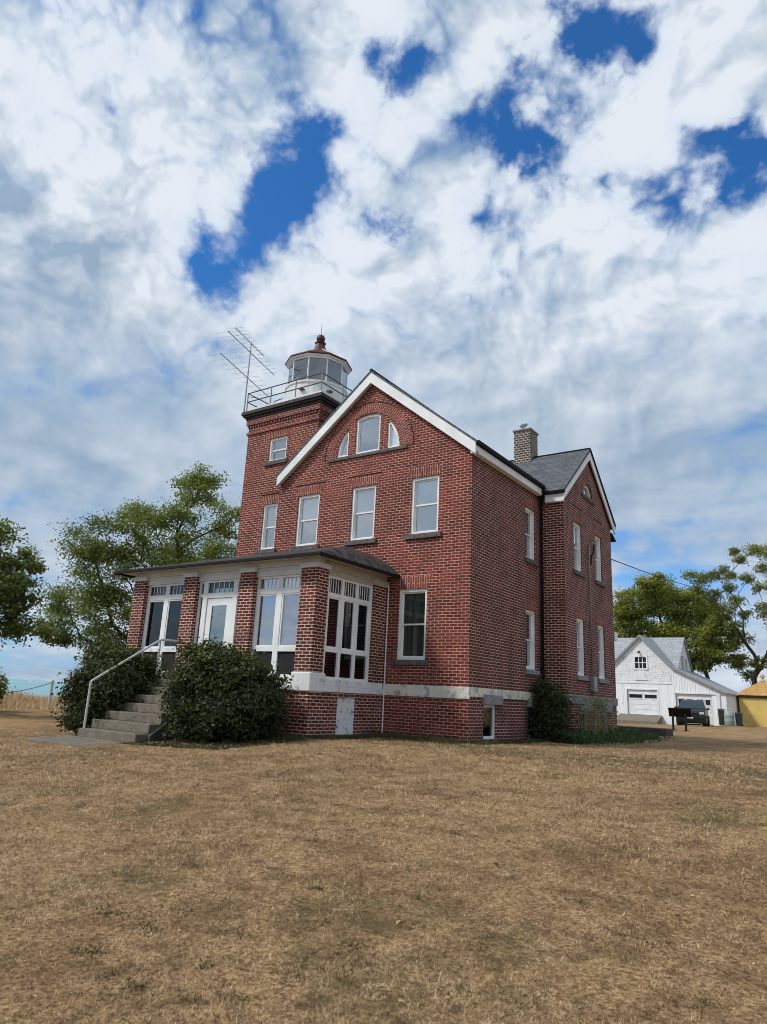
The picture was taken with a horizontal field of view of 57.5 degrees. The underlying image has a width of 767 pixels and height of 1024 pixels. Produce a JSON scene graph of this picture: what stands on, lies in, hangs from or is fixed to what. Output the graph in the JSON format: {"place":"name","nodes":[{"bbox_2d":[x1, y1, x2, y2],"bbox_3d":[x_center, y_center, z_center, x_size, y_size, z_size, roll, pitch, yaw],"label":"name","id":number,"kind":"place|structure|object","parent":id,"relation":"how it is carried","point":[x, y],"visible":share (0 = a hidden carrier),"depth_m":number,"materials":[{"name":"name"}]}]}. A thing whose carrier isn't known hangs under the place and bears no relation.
{"place":"outdoors","nodes":[
{"label":"outdoors","id":0,"kind":"place"},
{"bbox_2d":[0,688,70,711],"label":"tall dry grass","id":1,"kind":"structure","parent":0,"point":[13,699],"depth_m":40.33,"materials":[{"name":"plant"}]},
{"bbox_2d":[0,678,72,697],"bbox_3d":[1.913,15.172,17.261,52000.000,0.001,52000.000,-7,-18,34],"label":"lake water","id":2,"kind":"structure","parent":0,"point":[22,684],"depth_m":1048.37,"materials":[{"name":"blue liquid"}]},
{"bbox_2d":[0,706,766,1023],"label":"ground","id":3,"kind":"structure","parent":0,"point":[735,740],"depth_m":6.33,"materials":[{"name":"brown plant"}]},
{"bbox_2d":[0,667,15,703],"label":"light green sapling","id":4,"kind":"object","parent":3,"relation":"on","point":[3,685],"visible":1,"depth_m":33.10,"materials":[{"name":"green plant"}]},
{"bbox_2d":[0,515,82,650],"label":"shade tree","id":5,"kind":"object","parent":3,"relation":"on","point":[13,587],"visible":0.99,"depth_m":30.42,"materials":[{"name":"green plant"}]},
{"bbox_2d":[48,679,53,706],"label":"fence post","id":6,"kind":"object","parent":3,"relation":"on","point":[51,690],"visible":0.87,"depth_m":40.54,"materials":[{"name":"grey wood"}]},
{"bbox_2d":[6,683,49,692],"bbox_3d":[-21.125,9.155,36.675,0.042,0.795,9.023,-4,-16,24],"label":"chain","id":7,"kind":"object","parent":6,"relation":"attached to","point":[28,689],"visible":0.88,"depth_m":39.21,"materials":[{"name":"metal"}]},
{"bbox_2d":[26,735,122,746],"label":"concrete slab","id":8,"kind":"structure","parent":3,"relation":"on","point":[73,740],"depth_m":17.84,"materials":[{"name":"grey concrete"}]},
{"bbox_2d":[50,638,169,733],"bbox_3d":[-7.839,5.287,21.125,3.251,2.869,3.973,-7,-18,34],"label":"round bush","id":9,"kind":"object","parent":3,"relation":"on","point":[117,687],"visible":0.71,"depth_m":20.14,"materials":[{"name":"green plant"}]},
{"bbox_2d":[78,672,182,742],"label":"concrete steps","id":10,"kind":"structure","parent":3,"relation":"on","point":[135,722],"depth_m":18.79,"materials":[{"name":"grey concrete"}]},
{"bbox_2d":[83,638,182,727],"bbox_3d":[-7.274,4.973,20.551,0.069,2.615,3.027,-7,-18,34],"label":"handrail","id":11,"kind":"object","parent":10,"relation":"on","point":[107,671],"visible":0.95,"depth_m":20.23,"materials":[{"name":"grey metal"}]},
{"bbox_2d":[27,461,240,650],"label":"shade tree","id":12,"kind":"object","parent":3,"relation":"on","point":[107,595],"visible":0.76,"depth_m":44.56,"materials":[{"name":"green plant"}]},
{"bbox_2d":[120,737,308,749],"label":"leaf litter","id":13,"kind":"object","parent":3,"relation":"on","point":[208,747],"visible":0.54,"depth_m":16.99,"materials":[{"name":"brown plant"}]},
{"bbox_2d":[148,634,296,743],"bbox_3d":[-4.169,4.652,18.473,4.035,2.787,3.553,-7,-18,34],"label":"round bush","id":14,"kind":"object","parent":3,"relation":"on","point":[221,692],"visible":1,"depth_m":17.53,"materials":[{"name":"green plant"}]},
{"bbox_2d":[113,327,617,740],"bbox_3d":[0.517,0.402,27.448,12.963,17.200,15.520,-7,-18,34],"label":"lighthouse","id":15,"kind":"object","parent":3,"relation":"on","point":[402,562],"visible":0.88,"depth_m":22.73,"materials":[{"name":"red brick"}]},
{"bbox_2d":[141,583,183,672],"bbox_3d":[-7.248,3.833,23.098,2.040,2.894,0.120,-7,-18,34],"label":"porch window","id":16,"kind":"structure","parent":15,"relation":"in","point":[163,610],"depth_m":23.19,"materials":[{"name":"white paint"}]},
{"bbox_2d":[203,597,232,646],"bbox_3d":[-5.162,3.813,21.573,1.150,2.320,0.110,-7,-18,34],"label":"door","id":17,"kind":"structure","parent":15,"relation":"in","point":[218,614],"depth_m":21.72,"materials":[{"name":"white paint"}]},
{"bbox_2d":[207,327,275,411],"bbox_3d":[-5.181,-5.540,28.375,1.827,3.100,4.383,-3,-16,22],"label":"tv antenna","id":18,"kind":"object","parent":15,"relation":"on","point":[251,344],"visible":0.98,"depth_m":28.38,"materials":[{"name":"metal"}]},
{"bbox_2d":[255,493,280,554],"bbox_3d":[-4.249,0.464,26.217,1.012,2.285,0.350,-7,-18,34],"label":"window","id":19,"kind":"structure","parent":15,"relation":"in","point":[270,511],"depth_m":26.33,"materials":[{"name":"white paint"}]},
{"bbox_2d":[251,574,300,676],"bbox_3d":[-3.034,3.295,20.275,1.900,2.894,0.190,-7,-18,34],"label":"porch window","id":20,"kind":"structure","parent":15,"relation":"in","point":[274,593],"depth_m":20.33,"materials":[{"name":"white paint"}]},
{"bbox_2d":[263,428,290,466],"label":"window","id":21,"kind":"structure","parent":15,"relation":"in","point":[279,457],"depth_m":27.03,"materials":[{"name":"glass"}]},
{"bbox_2d":[289,483,322,550],"bbox_3d":[-2.689,0.213,25.176,1.310,2.419,0.350,-7,-18,34],"label":"window","id":22,"kind":"structure","parent":15,"relation":"in","point":[308,508],"depth_m":25.30,"materials":[{"name":"glass"}]},
{"bbox_2d":[337,431,348,457],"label":"attic window","id":23,"kind":"structure","parent":15,"relation":"in","point":[343,449],"depth_m":25.06,"materials":[{"name":"glass"}]},
{"bbox_2d":[323,575,372,681],"bbox_3d":[-1.078,3.468,20.561,0.120,2.894,2.240,-7,-18,34],"label":"porch side window","id":24,"kind":"structure","parent":15,"relation":"in","point":[349,603],"depth_m":20.56,"materials":[{"name":"white paint"}]},
{"bbox_2d":[344,473,379,545],"bbox_3d":[-0.527,0.070,23.956,1.620,2.559,0.810,-7,-18,34],"label":"window","id":25,"kind":"structure","parent":15,"relation":"in","point":[363,502],"depth_m":23.90,"materials":[{"name":"white paint"}]},
{"bbox_2d":[355,414,380,453],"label":"attic window","id":26,"kind":"structure","parent":15,"relation":"in","point":[368,427],"depth_m":24.60,"materials":[{"name":"glass"}]},
{"bbox_2d":[387,420,398,447],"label":"attic window","id":27,"kind":"structure","parent":15,"relation":"in","point":[393,438],"depth_m":23.87,"materials":[{"name":"glass"}]},
{"bbox_2d":[391,574,430,665],"bbox_3d":[1.051,3.462,21.802,1.630,2.903,0.810,-7,-18,34],"label":"window","id":28,"kind":"structure","parent":15,"relation":"in","point":[413,602],"depth_m":21.74,"materials":[{"name":"glass"}]},
{"bbox_2d":[404,463,442,539],"bbox_3d":[1.490,-0.193,22.586,1.645,2.559,0.810,-7,-18,34],"label":"window","id":29,"kind":"structure","parent":15,"relation":"in","point":[425,490],"depth_m":22.53,"materials":[{"name":"glass"}]},
{"bbox_2d":[482,694,502,740],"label":"basement window","id":30,"kind":"structure","parent":15,"relation":"in","point":[489,702],"depth_m":20.94,"materials":[{"name":"white paint"}]},
{"bbox_2d":[518,423,527,428],"bbox_3d":[6.006,-3.696,30.064,0.210,0.379,0.692,9,-16,-23],"label":"gull","id":31,"kind":"object","parent":15,"relation":"on","point":[522,426],"visible":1,"depth_m":29.97,"materials":[{"name":"white"}]},
{"bbox_2d":[524,495,538,566],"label":"window","id":32,"kind":"structure","parent":15,"relation":"in","point":[529,514],"depth_m":25.12,"materials":[{"name":"white paint"}]},
{"bbox_2d":[524,598,539,675],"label":"window","id":33,"kind":"structure","parent":15,"relation":"in","point":[529,604],"depth_m":24.17,"materials":[{"name":"white paint"}]},
{"bbox_2d":[527,698,539,738],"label":"basement window","id":34,"kind":"structure","parent":15,"relation":"in","point":[529,705],"depth_m":23.18,"materials":[{"name":"white paint"}]},
{"bbox_2d":[572,512,585,577],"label":"window","id":35,"kind":"structure","parent":15,"relation":"in","point":[577,549],"depth_m":26.49,"materials":[{"name":"white paint"}]},
{"bbox_2d":[575,609,588,680],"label":"window","id":36,"kind":"structure","parent":15,"relation":"in","point":[580,614],"depth_m":25.61,"materials":[{"name":"white paint"}]},
{"bbox_2d":[579,703,592,727],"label":"basement window","id":37,"kind":"structure","parent":15,"relation":"in","point":[582,715],"depth_m":24.93,"materials":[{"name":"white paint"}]},
{"bbox_2d":[581,479,594,504],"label":"attic window","id":38,"kind":"structure","parent":15,"relation":"in","point":[585,493],"depth_m":27.95,"materials":[{"name":"white paint"}]},
{"bbox_2d":[593,526,605,587],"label":"window","id":39,"kind":"structure","parent":15,"relation":"in","point":[597,532],"depth_m":28.39,"materials":[{"name":"white paint"}]},
{"bbox_2d":[596,616,608,683],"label":"window","id":40,"kind":"structure","parent":15,"relation":"in","point":[600,621],"depth_m":27.47,"materials":[{"name":"white paint"}]},
{"bbox_2d":[601,704,612,728],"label":"basement window","id":41,"kind":"structure","parent":15,"relation":"in","point":[609,709],"depth_m":26.84,"materials":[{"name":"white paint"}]},
{"bbox_2d":[611,559,728,590],"bbox_3d":[26.588,5.918,58.602,0.038,9.037,67.423,-6,-17,29],"label":"power cable","id":42,"kind":"object","parent":15,"relation":"attached to","point":[658,576],"visible":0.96,"depth_m":38.63,"materials":[{"name":"black metal"}]},
{"bbox_2d":[0,748,759,1021],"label":"fallen leaves","id":43,"kind":"object","parent":3,"relation":"on","point":[228,1016],"visible":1,"depth_m":5.62,"materials":[{"name":"brown plant"}]},
{"bbox_2d":[0,746,766,1023],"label":"green weeds","id":44,"kind":"object","parent":3,"relation":"on","point":[143,986],"visible":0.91,"depth_m":5.15,"materials":[{"name":"green plant"}]},
{"bbox_2d":[252,732,554,744],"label":"wall foot grass","id":45,"kind":"structure","parent":3,"relation":"on","point":[414,738],"depth_m":19.45,"materials":[{"name":"brown plant"}]},
{"bbox_2d":[525,675,583,740],"bbox_3d":[5.498,6.610,23.291,2.106,2.348,2.212,2,-15,2],"label":"bush","id":46,"kind":"object","parent":3,"relation":"on","point":[549,719],"visible":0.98,"depth_m":22.88,"materials":[{"name":"green plant"}]},
{"bbox_2d":[572,684,623,736],"bbox_3d":[7.601,7.097,24.875,0.880,2.141,4.999,-7,-18,34],"label":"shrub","id":47,"kind":"object","parent":3,"relation":"on","point":[596,722],"visible":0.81,"depth_m":24.60,"materials":[{"name":"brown plant"}]},
{"bbox_2d":[556,727,674,745],"bbox_3d":[8.874,8.119,25.284,2.219,0.526,8.905,-7,-18,34],"label":"ground cover","id":48,"kind":"object","parent":3,"relation":"on","point":[627,735],"visible":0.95,"depth_m":24.02,"materials":[{"name":"green plant"}]},
{"bbox_2d":[617,714,661,723],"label":"concrete ramp","id":49,"kind":"structure","parent":3,"relation":"on","point":[637,719],"depth_m":74.98,"materials":[{"name":"beige concrete"}]},
{"bbox_2d":[617,725,672,735],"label":"concrete block","id":50,"kind":"structure","parent":3,"relation":"on","point":[664,731],"depth_m":32.92,"materials":[{"name":"grey concrete"}]},
{"bbox_2d":[613,571,721,671],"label":"shade tree","id":51,"kind":"object","parent":3,"relation":"on","point":[655,595],"visible":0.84,"depth_m":96.78,"materials":[{"name":"green plant"}]},
{"bbox_2d":[614,635,739,725],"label":"white barn","id":52,"kind":"structure","parent":3,"relation":"on","point":[657,676],"depth_m":77.74,"materials":[{"name":"paint"}]},
{"bbox_2d":[633,656,647,669],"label":"loft window","id":53,"kind":"structure","parent":52,"relation":"in","point":[640,662],"depth_m":78.51,"materials":[{"name":"paint"}]},
{"bbox_2d":[627,689,657,714],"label":"garage door","id":54,"kind":"structure","parent":52,"relation":"in","point":[644,702],"depth_m":77.48,"materials":[{"name":"paint"}]},
{"bbox_2d":[676,693,713,724],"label":"garage door","id":55,"kind":"structure","parent":52,"relation":"in","point":[707,698],"depth_m":74.29,"materials":[{"name":"paint"}]},
{"bbox_2d":[668,708,691,730],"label":"information panel","id":56,"kind":"object","parent":3,"relation":"on","point":[685,713],"visible":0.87,"depth_m":44.02,"materials":[{"name":"black metal"}]},
{"bbox_2d":[674,698,709,726],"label":"parked car","id":57,"kind":"object","parent":3,"relation":"on","point":[699,710],"visible":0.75,"depth_m":62.69,"materials":[{"name":"black paint"}]},
{"bbox_2d":[685,612,750,678],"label":"tree","id":58,"kind":"object","parent":3,"relation":"on","point":[713,655],"visible":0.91,"depth_m":87.49,"materials":[{"name":"green plant"}]},
{"bbox_2d":[717,709,724,725],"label":"trash bin","id":59,"kind":"object","parent":3,"relation":"on","point":[721,715],"visible":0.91,"depth_m":71.75,"materials":[{"name":"plastic"}]},
{"bbox_2d":[680,543,766,685],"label":"tall sparse tree","id":60,"kind":"object","parent":3,"relation":"on","point":[758,667],"visible":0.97,"depth_m":86.53,"materials":[{"name":"green plant"}]},
{"bbox_2d":[724,711,734,725],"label":"water barrel","id":61,"kind":"object","parent":3,"relation":"on","point":[728,718],"visible":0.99,"depth_m":70.67,"materials":[{"name":"grey plastic"}]},
{"bbox_2d":[734,712,742,725],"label":"trash bin","id":62,"kind":"object","parent":3,"relation":"on","point":[739,719],"visible":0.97,"depth_m":70.63,"materials":[{"name":"plastic"}]},
{"bbox_2d":[737,674,766,726],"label":"yellow hut","id":63,"kind":"object","parent":3,"relation":"on","point":[753,703],"visible":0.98,"depth_m":77.38,"materials":[{"name":"paint"}]},
{"bbox_2d":[0,0,766,692],"label":"sky","id":64,"kind":"structure","parent":0,"point":[550,216],"materials":[{"name":"white"}]}
]}

